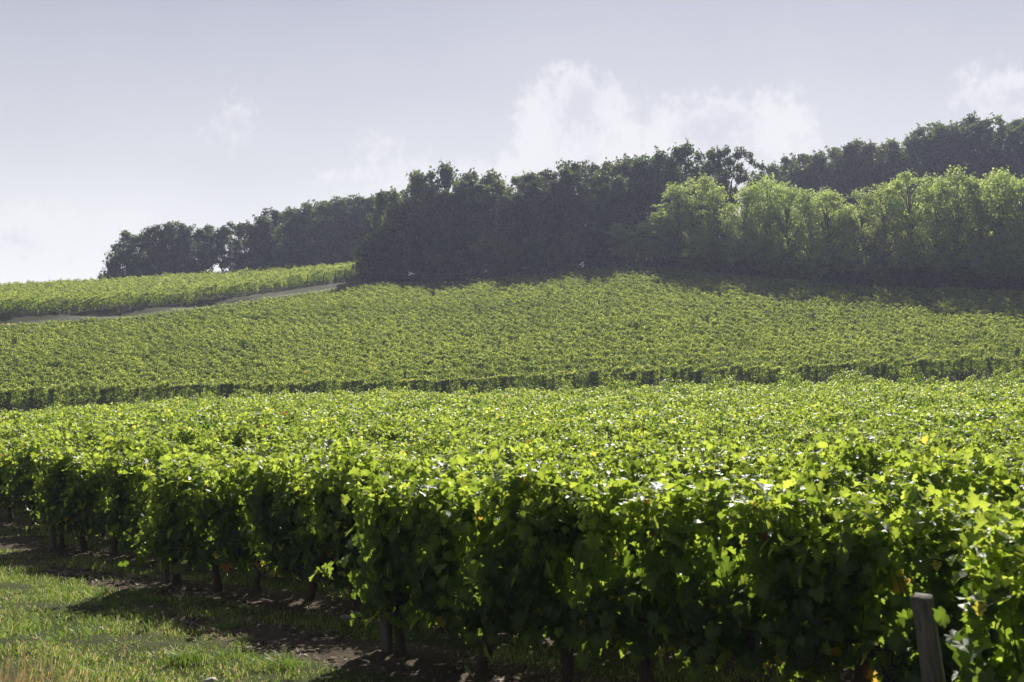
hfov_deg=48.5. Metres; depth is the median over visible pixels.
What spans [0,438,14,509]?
grapevine
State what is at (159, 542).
grapevine
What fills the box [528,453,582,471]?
grapevine
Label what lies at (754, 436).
grapevine
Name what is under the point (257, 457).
grapevine
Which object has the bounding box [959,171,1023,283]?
acacia tree
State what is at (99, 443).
grapevine
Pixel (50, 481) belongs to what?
grapevine
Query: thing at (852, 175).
oak tree
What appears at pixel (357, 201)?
oak tree
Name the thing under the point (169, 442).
grapevine
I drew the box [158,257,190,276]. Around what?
shrub
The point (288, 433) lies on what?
grapevine
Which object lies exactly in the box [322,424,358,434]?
grapevine
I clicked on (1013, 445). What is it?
grapevine
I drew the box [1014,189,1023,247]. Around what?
acacia tree
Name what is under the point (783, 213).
acacia tree
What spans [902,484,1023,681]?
grapevine
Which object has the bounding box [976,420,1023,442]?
grapevine
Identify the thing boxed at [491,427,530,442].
grapevine
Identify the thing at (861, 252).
shrub
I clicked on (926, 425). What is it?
grapevine
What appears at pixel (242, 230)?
oak tree
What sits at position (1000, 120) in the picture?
oak tree
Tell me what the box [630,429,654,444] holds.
grapevine
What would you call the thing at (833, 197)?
acacia tree
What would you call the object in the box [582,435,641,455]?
grapevine
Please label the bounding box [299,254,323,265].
shrub
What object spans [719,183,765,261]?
acacia tree
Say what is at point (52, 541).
vine post
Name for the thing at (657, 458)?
grapevine
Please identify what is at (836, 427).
grapevine
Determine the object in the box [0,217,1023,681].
ground
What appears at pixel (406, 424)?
grapevine
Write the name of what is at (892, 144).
oak tree
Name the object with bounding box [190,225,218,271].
slender tree
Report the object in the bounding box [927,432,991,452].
grapevine
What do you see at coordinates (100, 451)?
grapevine
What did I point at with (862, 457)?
grapevine
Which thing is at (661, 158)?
oak tree
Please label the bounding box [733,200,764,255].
acacia tree
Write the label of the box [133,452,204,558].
grapevine
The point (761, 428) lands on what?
grapevine
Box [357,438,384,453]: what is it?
grapevine
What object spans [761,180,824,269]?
acacia tree
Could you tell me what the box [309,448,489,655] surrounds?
grapevine
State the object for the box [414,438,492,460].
grapevine
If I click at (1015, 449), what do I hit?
grapevine
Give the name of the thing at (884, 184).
acacia tree
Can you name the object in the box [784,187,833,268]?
acacia tree
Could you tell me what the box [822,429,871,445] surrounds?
grapevine
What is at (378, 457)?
grapevine
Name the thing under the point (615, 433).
grapevine
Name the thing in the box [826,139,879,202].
oak tree
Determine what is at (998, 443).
grapevine
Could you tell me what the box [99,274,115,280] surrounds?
shrub
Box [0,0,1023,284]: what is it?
sky
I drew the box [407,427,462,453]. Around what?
grapevine
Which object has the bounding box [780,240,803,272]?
shrub
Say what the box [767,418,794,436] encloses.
grapevine
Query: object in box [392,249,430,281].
shrub
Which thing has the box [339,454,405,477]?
grapevine
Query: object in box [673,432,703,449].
grapevine
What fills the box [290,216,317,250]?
oak tree
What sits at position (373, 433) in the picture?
grapevine
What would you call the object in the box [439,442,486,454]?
grapevine
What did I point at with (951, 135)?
oak tree
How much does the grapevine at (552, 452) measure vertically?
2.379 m
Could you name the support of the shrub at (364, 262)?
on the ground at (420, 661)
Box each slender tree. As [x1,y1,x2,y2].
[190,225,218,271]
[200,224,225,269]
[205,225,238,270]
[213,221,243,270]
[689,146,736,209]
[711,144,744,222]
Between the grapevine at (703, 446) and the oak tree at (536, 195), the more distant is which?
the oak tree at (536, 195)
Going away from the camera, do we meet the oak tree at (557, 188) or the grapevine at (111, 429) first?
the grapevine at (111, 429)
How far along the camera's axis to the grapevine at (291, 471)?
17.60 m
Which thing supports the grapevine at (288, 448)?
on the ground at (420, 661)
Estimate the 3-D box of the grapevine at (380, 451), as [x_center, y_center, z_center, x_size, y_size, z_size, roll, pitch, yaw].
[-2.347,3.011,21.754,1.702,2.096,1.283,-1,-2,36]
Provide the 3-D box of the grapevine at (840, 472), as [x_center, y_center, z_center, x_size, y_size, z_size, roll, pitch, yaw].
[3.181,2.032,10.136,1.171,2.141,1.808,1,-2,-29]
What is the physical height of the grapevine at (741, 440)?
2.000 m
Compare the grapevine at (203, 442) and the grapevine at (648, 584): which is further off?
the grapevine at (203, 442)
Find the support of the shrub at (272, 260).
on the ground at (420, 661)
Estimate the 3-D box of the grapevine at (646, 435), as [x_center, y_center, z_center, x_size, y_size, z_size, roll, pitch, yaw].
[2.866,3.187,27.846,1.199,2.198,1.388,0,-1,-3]
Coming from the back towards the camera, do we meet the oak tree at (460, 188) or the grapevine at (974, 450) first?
the oak tree at (460, 188)
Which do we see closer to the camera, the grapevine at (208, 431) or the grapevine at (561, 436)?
the grapevine at (561, 436)
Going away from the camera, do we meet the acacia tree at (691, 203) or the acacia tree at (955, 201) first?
the acacia tree at (955, 201)
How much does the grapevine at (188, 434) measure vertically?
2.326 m
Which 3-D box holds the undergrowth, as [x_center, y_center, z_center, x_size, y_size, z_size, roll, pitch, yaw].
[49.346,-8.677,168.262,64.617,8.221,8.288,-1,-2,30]
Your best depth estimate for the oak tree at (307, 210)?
243.42 m
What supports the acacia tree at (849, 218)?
on the ground at (420, 661)
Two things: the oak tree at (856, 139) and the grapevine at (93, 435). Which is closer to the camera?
the grapevine at (93, 435)
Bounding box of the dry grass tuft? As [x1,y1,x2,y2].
[0,637,197,681]
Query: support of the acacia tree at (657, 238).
on the ground at (420, 661)
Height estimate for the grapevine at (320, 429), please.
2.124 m
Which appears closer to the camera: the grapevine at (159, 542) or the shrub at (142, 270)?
the grapevine at (159, 542)
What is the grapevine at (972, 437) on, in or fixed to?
on the ground at (420, 661)
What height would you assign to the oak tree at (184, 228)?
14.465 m
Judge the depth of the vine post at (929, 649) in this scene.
5.86 m
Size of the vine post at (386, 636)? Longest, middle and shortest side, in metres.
1.707 x 0.092 x 0.090 m
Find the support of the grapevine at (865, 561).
on the ground at (420, 661)
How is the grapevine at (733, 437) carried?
on the ground at (420, 661)
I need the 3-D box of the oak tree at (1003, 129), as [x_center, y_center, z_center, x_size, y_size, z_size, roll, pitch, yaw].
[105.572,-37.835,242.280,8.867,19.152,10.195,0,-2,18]
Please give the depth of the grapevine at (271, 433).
29.64 m
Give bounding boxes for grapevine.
[0,421,36,439]
[0,435,20,456]
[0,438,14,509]
[0,446,27,522]
[1,435,60,524]
[6,433,45,469]
[9,431,38,438]
[23,436,75,507]
[23,443,91,548]
[27,424,73,440]
[34,419,77,433]
[38,428,76,446]
[43,430,83,444]
[50,453,110,551]
[60,424,94,434]
[65,428,100,446]
[73,435,97,453]
[74,446,136,554]
[76,416,107,434]
[76,442,108,467]
[83,429,121,445]
[86,432,130,452]
[93,417,134,434]
[94,426,120,440]
[95,429,153,498]
[109,439,183,555]
[113,425,162,446]
[118,450,226,584]
[132,422,162,438]
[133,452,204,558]
[149,439,202,456]
[149,460,253,591]
[150,428,181,443]
[151,423,186,433]
[159,438,178,454]
[161,422,215,450]
[170,419,204,432]
[183,440,257,467]
[186,434,235,456]
[187,450,241,540]
[192,436,222,450]
[193,427,224,439]
[193,431,228,445]
[199,419,247,446]
[211,446,260,456]
[212,446,320,592]
[215,449,274,528]
[222,452,259,465]
[228,419,274,449]
[240,437,271,450]
[245,438,286,458]
[248,416,280,430]
[252,449,321,570]
[258,430,292,445]
[260,422,294,430]
[260,430,312,454]
[261,463,347,600]
[268,439,327,460]
[272,425,320,444]
[276,421,307,437]
[280,447,325,462]
[285,425,329,437]
[288,419,317,431]
[289,427,344,446]
[289,446,355,574]
[292,440,333,459]
[298,429,363,450]
[303,426,416,609]
[307,436,379,462]
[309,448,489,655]
[312,425,350,439]
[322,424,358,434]
[326,425,368,445]
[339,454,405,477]
[352,420,398,443]
[353,430,405,453]
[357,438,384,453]
[360,447,409,462]
[370,441,422,457]
[372,408,414,429]
[373,448,461,549]
[376,444,413,459]
[377,430,417,450]
[385,423,424,451]
[386,454,453,474]
[401,418,430,433]
[402,454,436,477]
[403,459,563,671]
[404,430,459,459]
[406,422,449,446]
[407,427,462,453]
[409,451,519,595]
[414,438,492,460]
[424,422,450,434]
[426,442,508,472]
[435,434,475,450]
[436,445,487,463]
[439,428,482,447]
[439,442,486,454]
[441,428,481,438]
[456,422,492,434]
[458,425,528,458]
[463,424,497,436]
[468,434,506,445]
[473,437,552,470]
[475,448,584,595]
[482,420,515,436]
[482,459,633,681]
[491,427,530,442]
[499,440,539,452]
[511,423,549,440]
[516,431,558,443]
[518,428,591,464]
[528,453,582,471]
[530,432,596,459]
[532,424,568,433]
[536,418,573,437]
[550,429,589,442]
[553,432,603,449]
[554,445,629,469]
[565,462,650,596]
[569,429,607,439]
[569,463,727,681]
[570,419,599,433]
[571,452,621,478]
[578,442,615,458]
[581,421,619,439]
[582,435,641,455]
[585,430,697,563]
[597,431,632,442]
[606,427,654,448]
[610,447,634,461]
[611,428,645,436]
[612,421,634,433]
[616,432,666,455]
[620,417,655,436]
[621,439,673,461]
[625,460,740,578]
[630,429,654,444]
[641,429,695,457]
[642,422,702,445]
[645,450,712,469]
[649,426,677,434]
[654,443,754,488]
[662,464,834,681]
[663,443,726,464]
[671,413,718,431]
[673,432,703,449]
[675,421,711,431]
[675,426,728,446]
[682,425,755,453]
[690,419,744,442]
[692,436,740,459]
[700,441,770,469]
[702,418,738,434]
[704,451,846,643]
[710,436,754,450]
[719,443,802,541]
[720,436,753,445]
[722,425,768,443]
[730,420,769,434]
[732,441,787,456]
[740,474,974,681]
[743,433,795,446]
[747,448,815,493]
[750,437,787,451]
[753,431,788,444]
[756,452,823,467]
[761,429,800,442]
[765,446,966,640]
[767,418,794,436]
[770,437,828,456]
[775,435,828,453]
[777,442,814,460]
[778,426,832,448]
[781,423,820,438]
[788,429,910,547]
[792,422,828,431]
[794,425,826,433]
[808,439,878,459]
[821,423,865,438]
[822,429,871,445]
[827,422,853,435]
[835,421,885,433]
[850,427,885,435]
[858,430,908,452]
[861,428,890,442]
[865,439,906,453]
[870,419,925,437]
[874,413,910,437]
[878,420,913,436]
[881,435,1023,560]
[881,447,973,473]
[882,462,970,508]
[888,429,934,445]
[896,445,952,455]
[897,435,942,451]
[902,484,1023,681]
[903,417,941,431]
[914,427,956,438]
[922,430,965,445]
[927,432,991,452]
[932,493,1023,681]
[935,436,987,449]
[944,425,990,441]
[946,443,1022,467]
[954,432,1008,445]
[954,462,1023,511]
[956,419,1019,436]
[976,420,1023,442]
[976,453,1023,567]
[979,437,1011,451]
[980,445,1019,454]
[985,446,1020,456]
[985,446,1023,465]
[987,428,1022,448]
[994,436,1023,457]
[1007,437,1023,451]
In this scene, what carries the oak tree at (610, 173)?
on the ground at (420, 661)
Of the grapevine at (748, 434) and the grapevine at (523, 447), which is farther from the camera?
the grapevine at (748, 434)
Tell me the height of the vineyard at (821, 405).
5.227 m
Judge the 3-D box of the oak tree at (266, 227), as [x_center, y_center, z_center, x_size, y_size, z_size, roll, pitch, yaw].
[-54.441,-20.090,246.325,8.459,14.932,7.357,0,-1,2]
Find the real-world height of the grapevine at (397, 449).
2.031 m
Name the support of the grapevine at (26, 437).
on the ground at (420, 661)
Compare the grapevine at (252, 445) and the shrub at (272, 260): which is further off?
the shrub at (272, 260)
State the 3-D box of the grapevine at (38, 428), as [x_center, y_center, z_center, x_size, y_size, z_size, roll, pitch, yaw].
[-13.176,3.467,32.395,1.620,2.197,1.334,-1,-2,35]
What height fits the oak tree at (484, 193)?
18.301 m
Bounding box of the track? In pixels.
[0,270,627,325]
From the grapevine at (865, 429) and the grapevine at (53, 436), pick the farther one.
the grapevine at (865, 429)
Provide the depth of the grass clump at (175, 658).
10.72 m
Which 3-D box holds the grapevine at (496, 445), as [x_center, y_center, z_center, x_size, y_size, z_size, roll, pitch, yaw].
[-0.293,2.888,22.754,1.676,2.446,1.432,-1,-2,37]
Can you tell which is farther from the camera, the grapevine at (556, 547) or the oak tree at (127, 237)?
the oak tree at (127, 237)
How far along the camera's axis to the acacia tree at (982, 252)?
163.85 m
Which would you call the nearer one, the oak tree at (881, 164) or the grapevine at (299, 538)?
the grapevine at (299, 538)
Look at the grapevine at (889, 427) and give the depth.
33.94 m
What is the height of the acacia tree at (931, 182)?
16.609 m
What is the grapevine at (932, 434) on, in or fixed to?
on the ground at (420, 661)
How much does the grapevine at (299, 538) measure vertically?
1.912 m
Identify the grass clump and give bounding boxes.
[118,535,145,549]
[146,645,217,668]
[195,617,254,631]
[250,649,302,672]
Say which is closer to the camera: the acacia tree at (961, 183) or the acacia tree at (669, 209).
the acacia tree at (961, 183)
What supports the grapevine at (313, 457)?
on the ground at (420, 661)
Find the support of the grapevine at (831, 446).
on the ground at (420, 661)
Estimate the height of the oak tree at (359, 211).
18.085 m
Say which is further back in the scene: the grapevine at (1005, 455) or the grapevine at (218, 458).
the grapevine at (218, 458)
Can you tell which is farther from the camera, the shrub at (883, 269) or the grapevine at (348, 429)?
the shrub at (883, 269)
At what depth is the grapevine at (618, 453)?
23.33 m
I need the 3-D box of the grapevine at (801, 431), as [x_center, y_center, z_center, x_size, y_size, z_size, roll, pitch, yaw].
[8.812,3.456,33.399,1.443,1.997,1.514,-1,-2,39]
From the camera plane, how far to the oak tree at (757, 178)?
237.74 m
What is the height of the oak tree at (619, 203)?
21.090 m
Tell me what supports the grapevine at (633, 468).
on the ground at (420, 661)
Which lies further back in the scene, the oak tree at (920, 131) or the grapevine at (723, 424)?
the oak tree at (920, 131)
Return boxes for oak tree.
[102,230,147,276]
[126,230,151,261]
[130,224,173,272]
[151,220,193,274]
[166,223,202,274]
[182,233,213,270]
[227,220,258,270]
[241,214,279,267]
[243,224,260,253]
[254,207,285,266]
[268,206,310,267]
[277,199,322,264]
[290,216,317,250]
[302,199,340,264]
[304,202,329,256]
[315,196,357,263]
[335,196,362,260]
[340,193,365,247]
[346,193,378,252]
[357,193,387,247]
[364,186,412,267]
[381,188,413,242]
[405,165,454,247]
[429,159,465,244]
[440,174,494,251]
[447,168,499,239]
[459,182,511,259]
[476,167,513,233]
[479,175,531,246]
[489,170,526,240]
[508,172,552,241]
[510,178,561,262]
[536,168,566,268]
[536,177,576,251]
[545,158,595,238]
[550,165,591,261]
[576,160,601,224]
[579,162,629,231]
[580,157,629,228]
[582,171,641,256]
[604,156,653,239]
[612,153,637,228]
[620,153,667,261]
[621,154,674,258]
[646,146,693,208]
[656,137,709,227]
[701,166,737,235]
[739,174,764,220]
[743,160,781,199]
[758,182,786,204]
[771,154,794,187]
[777,160,804,206]
[782,153,821,203]
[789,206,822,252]
[792,162,823,207]
[802,150,850,217]
[808,149,828,184]
[820,145,846,174]
[825,160,852,198]
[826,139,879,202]
[832,151,875,208]
[841,137,878,186]
[844,139,892,216]
[869,141,898,199]
[884,137,915,180]
[887,132,935,206]
[888,145,902,176]
[893,152,925,209]
[906,123,944,204]
[916,120,950,175]
[917,133,958,198]
[926,120,968,200]
[949,126,989,195]
[950,118,1006,195]
[957,111,984,168]
[974,112,1014,168]
[981,133,1015,206]
[993,118,1023,174]
[993,123,1023,193]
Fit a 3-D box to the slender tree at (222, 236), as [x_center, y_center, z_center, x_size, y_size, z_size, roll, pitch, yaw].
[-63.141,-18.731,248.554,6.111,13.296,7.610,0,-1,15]
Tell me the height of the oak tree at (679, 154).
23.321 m
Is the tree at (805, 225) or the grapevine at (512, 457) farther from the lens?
the tree at (805, 225)
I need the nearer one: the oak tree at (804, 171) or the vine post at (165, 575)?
the vine post at (165, 575)
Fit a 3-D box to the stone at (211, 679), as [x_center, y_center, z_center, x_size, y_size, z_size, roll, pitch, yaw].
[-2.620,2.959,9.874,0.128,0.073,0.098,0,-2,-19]
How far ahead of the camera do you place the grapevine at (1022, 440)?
26.20 m
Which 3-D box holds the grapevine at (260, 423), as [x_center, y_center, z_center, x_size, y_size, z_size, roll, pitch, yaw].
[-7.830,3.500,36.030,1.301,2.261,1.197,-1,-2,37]
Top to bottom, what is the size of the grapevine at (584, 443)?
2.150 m
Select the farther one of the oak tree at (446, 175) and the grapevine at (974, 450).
the oak tree at (446, 175)
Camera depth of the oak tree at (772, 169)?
242.26 m
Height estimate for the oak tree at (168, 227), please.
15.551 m
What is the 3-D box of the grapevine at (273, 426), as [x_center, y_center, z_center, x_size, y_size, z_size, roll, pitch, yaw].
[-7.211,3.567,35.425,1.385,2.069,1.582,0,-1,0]
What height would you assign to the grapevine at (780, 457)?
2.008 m
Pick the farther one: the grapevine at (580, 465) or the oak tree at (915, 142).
the oak tree at (915, 142)
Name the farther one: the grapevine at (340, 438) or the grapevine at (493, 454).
the grapevine at (340, 438)
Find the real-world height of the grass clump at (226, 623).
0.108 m
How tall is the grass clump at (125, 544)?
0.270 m
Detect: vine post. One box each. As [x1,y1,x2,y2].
[49,489,56,548]
[158,478,169,583]
[375,498,392,651]
[910,592,945,681]
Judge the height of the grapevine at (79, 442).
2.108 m
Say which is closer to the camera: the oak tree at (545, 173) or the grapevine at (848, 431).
the grapevine at (848, 431)
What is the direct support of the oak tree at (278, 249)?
on the ground at (420, 661)
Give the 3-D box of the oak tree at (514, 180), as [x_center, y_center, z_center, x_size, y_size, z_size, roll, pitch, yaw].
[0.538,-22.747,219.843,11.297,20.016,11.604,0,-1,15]
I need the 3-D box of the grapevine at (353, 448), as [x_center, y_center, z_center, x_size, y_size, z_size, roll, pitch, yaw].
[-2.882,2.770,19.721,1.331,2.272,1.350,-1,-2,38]
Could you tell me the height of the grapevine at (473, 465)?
2.112 m
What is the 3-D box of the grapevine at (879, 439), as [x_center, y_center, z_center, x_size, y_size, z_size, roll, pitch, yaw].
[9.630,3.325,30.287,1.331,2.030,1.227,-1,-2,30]
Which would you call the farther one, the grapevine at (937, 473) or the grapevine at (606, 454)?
the grapevine at (606, 454)
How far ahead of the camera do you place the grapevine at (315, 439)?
28.62 m
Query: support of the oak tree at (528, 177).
on the ground at (420, 661)
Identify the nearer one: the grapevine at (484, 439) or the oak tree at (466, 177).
the grapevine at (484, 439)
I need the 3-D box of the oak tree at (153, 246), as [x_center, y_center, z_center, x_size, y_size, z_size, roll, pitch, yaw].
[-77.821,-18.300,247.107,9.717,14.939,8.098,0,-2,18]
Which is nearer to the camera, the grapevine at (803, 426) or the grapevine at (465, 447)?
the grapevine at (465, 447)
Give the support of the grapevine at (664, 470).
on the ground at (420, 661)
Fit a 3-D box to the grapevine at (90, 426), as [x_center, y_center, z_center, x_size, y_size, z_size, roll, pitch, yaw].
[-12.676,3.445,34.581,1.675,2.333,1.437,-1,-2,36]
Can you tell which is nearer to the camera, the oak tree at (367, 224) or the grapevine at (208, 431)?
the grapevine at (208, 431)
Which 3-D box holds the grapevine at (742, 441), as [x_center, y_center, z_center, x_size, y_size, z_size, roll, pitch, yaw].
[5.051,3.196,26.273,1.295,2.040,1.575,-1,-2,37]
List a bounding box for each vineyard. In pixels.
[0,260,359,308]
[0,264,1023,401]
[0,366,1023,436]
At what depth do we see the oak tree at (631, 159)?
220.23 m
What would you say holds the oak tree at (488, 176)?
on the ground at (420, 661)
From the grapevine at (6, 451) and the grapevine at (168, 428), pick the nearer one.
the grapevine at (6, 451)
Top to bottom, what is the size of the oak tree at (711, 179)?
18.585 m
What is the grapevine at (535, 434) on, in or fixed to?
on the ground at (420, 661)
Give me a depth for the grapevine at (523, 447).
24.85 m
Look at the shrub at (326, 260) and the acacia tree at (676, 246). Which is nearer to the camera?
the acacia tree at (676, 246)
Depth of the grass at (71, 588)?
12.66 m
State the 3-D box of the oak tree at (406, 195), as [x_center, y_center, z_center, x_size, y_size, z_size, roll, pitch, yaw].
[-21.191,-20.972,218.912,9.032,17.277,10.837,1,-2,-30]
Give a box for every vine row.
[0,267,362,312]
[0,352,1023,409]
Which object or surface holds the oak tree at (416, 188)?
on the ground at (420, 661)
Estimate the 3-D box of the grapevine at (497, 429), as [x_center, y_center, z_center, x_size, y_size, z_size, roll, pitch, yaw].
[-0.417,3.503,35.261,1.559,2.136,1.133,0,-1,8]
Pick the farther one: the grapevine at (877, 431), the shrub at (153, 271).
the shrub at (153, 271)
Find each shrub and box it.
[97,248,139,277]
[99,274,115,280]
[131,265,150,276]
[143,264,167,276]
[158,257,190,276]
[185,261,208,273]
[228,252,261,270]
[252,254,273,268]
[265,252,289,268]
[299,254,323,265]
[316,247,338,264]
[332,248,357,262]
[352,223,397,281]
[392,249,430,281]
[585,218,638,269]
[664,238,692,268]
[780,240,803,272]
[834,235,882,278]
[861,245,898,279]
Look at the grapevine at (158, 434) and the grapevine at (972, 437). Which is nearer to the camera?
the grapevine at (972, 437)
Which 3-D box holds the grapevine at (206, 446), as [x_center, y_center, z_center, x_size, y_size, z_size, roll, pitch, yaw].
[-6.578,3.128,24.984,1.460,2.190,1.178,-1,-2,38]
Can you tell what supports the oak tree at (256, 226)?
on the ground at (420, 661)
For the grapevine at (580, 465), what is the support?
on the ground at (420, 661)
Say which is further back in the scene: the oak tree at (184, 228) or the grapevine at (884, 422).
the oak tree at (184, 228)
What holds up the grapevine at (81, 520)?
on the ground at (420, 661)
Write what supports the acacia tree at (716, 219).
on the ground at (420, 661)
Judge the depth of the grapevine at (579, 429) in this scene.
35.83 m
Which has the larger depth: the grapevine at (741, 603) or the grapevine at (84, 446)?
the grapevine at (84, 446)
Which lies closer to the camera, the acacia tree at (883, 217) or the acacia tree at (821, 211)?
the acacia tree at (883, 217)
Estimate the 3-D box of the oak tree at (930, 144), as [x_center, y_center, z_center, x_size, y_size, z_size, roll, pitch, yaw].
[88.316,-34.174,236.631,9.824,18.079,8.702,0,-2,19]
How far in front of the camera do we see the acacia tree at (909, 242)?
168.96 m
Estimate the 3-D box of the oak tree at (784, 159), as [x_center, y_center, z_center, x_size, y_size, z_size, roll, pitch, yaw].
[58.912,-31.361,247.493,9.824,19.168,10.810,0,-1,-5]
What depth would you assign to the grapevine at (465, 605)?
10.10 m
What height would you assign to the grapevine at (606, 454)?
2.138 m
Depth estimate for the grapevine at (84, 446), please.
27.65 m
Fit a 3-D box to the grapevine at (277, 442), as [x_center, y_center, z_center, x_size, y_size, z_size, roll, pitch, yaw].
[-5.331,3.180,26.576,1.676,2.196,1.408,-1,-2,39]
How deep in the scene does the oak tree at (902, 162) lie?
235.23 m
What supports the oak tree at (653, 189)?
on the ground at (420, 661)
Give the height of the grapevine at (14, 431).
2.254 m
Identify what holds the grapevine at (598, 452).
on the ground at (420, 661)
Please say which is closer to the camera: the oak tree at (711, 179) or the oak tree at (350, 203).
the oak tree at (711, 179)
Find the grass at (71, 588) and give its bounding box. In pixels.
[0,509,802,681]
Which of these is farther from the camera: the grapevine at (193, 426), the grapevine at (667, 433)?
the grapevine at (193, 426)
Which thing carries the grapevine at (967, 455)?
on the ground at (420, 661)
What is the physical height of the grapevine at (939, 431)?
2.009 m
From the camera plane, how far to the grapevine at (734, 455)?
17.53 m
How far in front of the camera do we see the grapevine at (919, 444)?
25.64 m
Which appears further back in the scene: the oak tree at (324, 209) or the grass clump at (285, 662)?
the oak tree at (324, 209)
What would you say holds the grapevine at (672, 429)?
on the ground at (420, 661)
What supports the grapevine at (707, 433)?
on the ground at (420, 661)
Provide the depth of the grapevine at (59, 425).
35.70 m
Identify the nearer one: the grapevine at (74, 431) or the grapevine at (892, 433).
the grapevine at (892, 433)
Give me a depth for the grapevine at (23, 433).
33.08 m
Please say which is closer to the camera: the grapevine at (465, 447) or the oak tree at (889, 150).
the grapevine at (465, 447)
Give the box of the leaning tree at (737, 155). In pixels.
[719,146,760,226]
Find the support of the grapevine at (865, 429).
on the ground at (420, 661)
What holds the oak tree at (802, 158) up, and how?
on the ground at (420, 661)
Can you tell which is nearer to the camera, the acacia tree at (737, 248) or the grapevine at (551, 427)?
the grapevine at (551, 427)
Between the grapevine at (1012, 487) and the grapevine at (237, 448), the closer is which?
the grapevine at (1012, 487)
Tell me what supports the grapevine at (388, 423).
on the ground at (420, 661)
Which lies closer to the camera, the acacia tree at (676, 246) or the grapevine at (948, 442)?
the grapevine at (948, 442)
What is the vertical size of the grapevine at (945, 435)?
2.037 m
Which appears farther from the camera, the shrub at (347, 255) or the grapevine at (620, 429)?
the shrub at (347, 255)
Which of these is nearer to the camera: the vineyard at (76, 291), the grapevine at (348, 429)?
the grapevine at (348, 429)
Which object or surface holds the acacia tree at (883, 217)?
on the ground at (420, 661)
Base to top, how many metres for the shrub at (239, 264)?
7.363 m
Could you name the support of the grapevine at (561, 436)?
on the ground at (420, 661)
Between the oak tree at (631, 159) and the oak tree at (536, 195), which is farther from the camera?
the oak tree at (631, 159)
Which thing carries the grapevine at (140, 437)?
on the ground at (420, 661)
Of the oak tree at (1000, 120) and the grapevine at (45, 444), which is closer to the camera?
the grapevine at (45, 444)
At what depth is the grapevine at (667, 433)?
29.43 m
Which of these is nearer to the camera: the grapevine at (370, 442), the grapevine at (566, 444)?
the grapevine at (566, 444)
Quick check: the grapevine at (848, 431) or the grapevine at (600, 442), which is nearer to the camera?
the grapevine at (600, 442)
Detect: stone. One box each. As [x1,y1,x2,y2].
[203,677,217,681]
[340,614,350,619]
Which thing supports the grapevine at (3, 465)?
on the ground at (420, 661)
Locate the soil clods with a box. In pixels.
[0,535,780,681]
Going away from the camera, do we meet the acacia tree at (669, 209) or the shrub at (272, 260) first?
the acacia tree at (669, 209)
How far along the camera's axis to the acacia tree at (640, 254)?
192.66 m
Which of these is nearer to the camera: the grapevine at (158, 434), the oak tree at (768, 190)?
the grapevine at (158, 434)
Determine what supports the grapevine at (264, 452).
on the ground at (420, 661)
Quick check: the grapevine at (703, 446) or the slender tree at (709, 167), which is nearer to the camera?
the grapevine at (703, 446)
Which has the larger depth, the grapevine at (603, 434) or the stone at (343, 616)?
the grapevine at (603, 434)
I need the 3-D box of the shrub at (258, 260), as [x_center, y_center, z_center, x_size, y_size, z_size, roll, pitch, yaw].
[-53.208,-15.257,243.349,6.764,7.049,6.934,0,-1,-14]
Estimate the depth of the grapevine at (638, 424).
34.57 m
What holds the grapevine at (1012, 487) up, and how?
on the ground at (420, 661)
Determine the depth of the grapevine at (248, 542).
14.92 m
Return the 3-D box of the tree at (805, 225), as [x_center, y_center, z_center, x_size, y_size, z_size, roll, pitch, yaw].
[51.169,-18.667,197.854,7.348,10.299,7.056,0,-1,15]
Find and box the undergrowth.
[658,268,1023,300]
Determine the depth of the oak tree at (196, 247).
258.32 m
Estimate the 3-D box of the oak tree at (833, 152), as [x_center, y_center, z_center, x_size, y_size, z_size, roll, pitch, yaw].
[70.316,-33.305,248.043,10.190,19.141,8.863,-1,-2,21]
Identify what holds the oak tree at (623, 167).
on the ground at (420, 661)
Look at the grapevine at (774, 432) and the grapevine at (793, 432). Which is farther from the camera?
the grapevine at (774, 432)
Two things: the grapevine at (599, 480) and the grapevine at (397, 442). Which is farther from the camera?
the grapevine at (397, 442)
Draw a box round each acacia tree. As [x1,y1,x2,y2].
[602,222,639,262]
[622,220,660,261]
[634,211,678,261]
[648,181,702,260]
[650,202,692,238]
[672,172,723,257]
[678,235,707,265]
[680,184,728,236]
[692,183,743,273]
[717,230,755,265]
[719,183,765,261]
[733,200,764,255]
[740,172,790,271]
[753,185,799,248]
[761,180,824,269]
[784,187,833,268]
[794,187,854,278]
[796,186,842,243]
[820,205,869,270]
[835,186,894,283]
[837,204,872,241]
[854,186,912,272]
[859,181,915,248]
[872,168,939,266]
[907,172,957,245]
[907,175,968,270]
[931,162,993,282]
[941,182,993,245]
[945,182,1018,277]
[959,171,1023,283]
[978,165,1021,242]
[990,175,1023,273]
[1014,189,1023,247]
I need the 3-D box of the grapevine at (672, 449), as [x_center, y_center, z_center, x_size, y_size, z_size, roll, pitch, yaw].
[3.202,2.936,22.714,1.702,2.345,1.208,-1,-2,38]
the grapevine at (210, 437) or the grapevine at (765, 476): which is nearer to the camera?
the grapevine at (765, 476)
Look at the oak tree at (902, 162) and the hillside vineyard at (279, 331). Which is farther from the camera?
the oak tree at (902, 162)
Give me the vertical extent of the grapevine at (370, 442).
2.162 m
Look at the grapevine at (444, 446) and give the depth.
26.12 m
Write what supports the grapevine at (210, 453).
on the ground at (420, 661)
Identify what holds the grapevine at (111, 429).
on the ground at (420, 661)
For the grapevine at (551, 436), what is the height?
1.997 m
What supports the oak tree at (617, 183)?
on the ground at (420, 661)
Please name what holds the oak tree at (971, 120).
on the ground at (420, 661)
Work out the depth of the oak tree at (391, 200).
201.47 m
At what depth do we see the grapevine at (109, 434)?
30.35 m
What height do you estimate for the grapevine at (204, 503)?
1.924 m
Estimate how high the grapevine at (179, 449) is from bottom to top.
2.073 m
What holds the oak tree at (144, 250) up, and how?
on the ground at (420, 661)

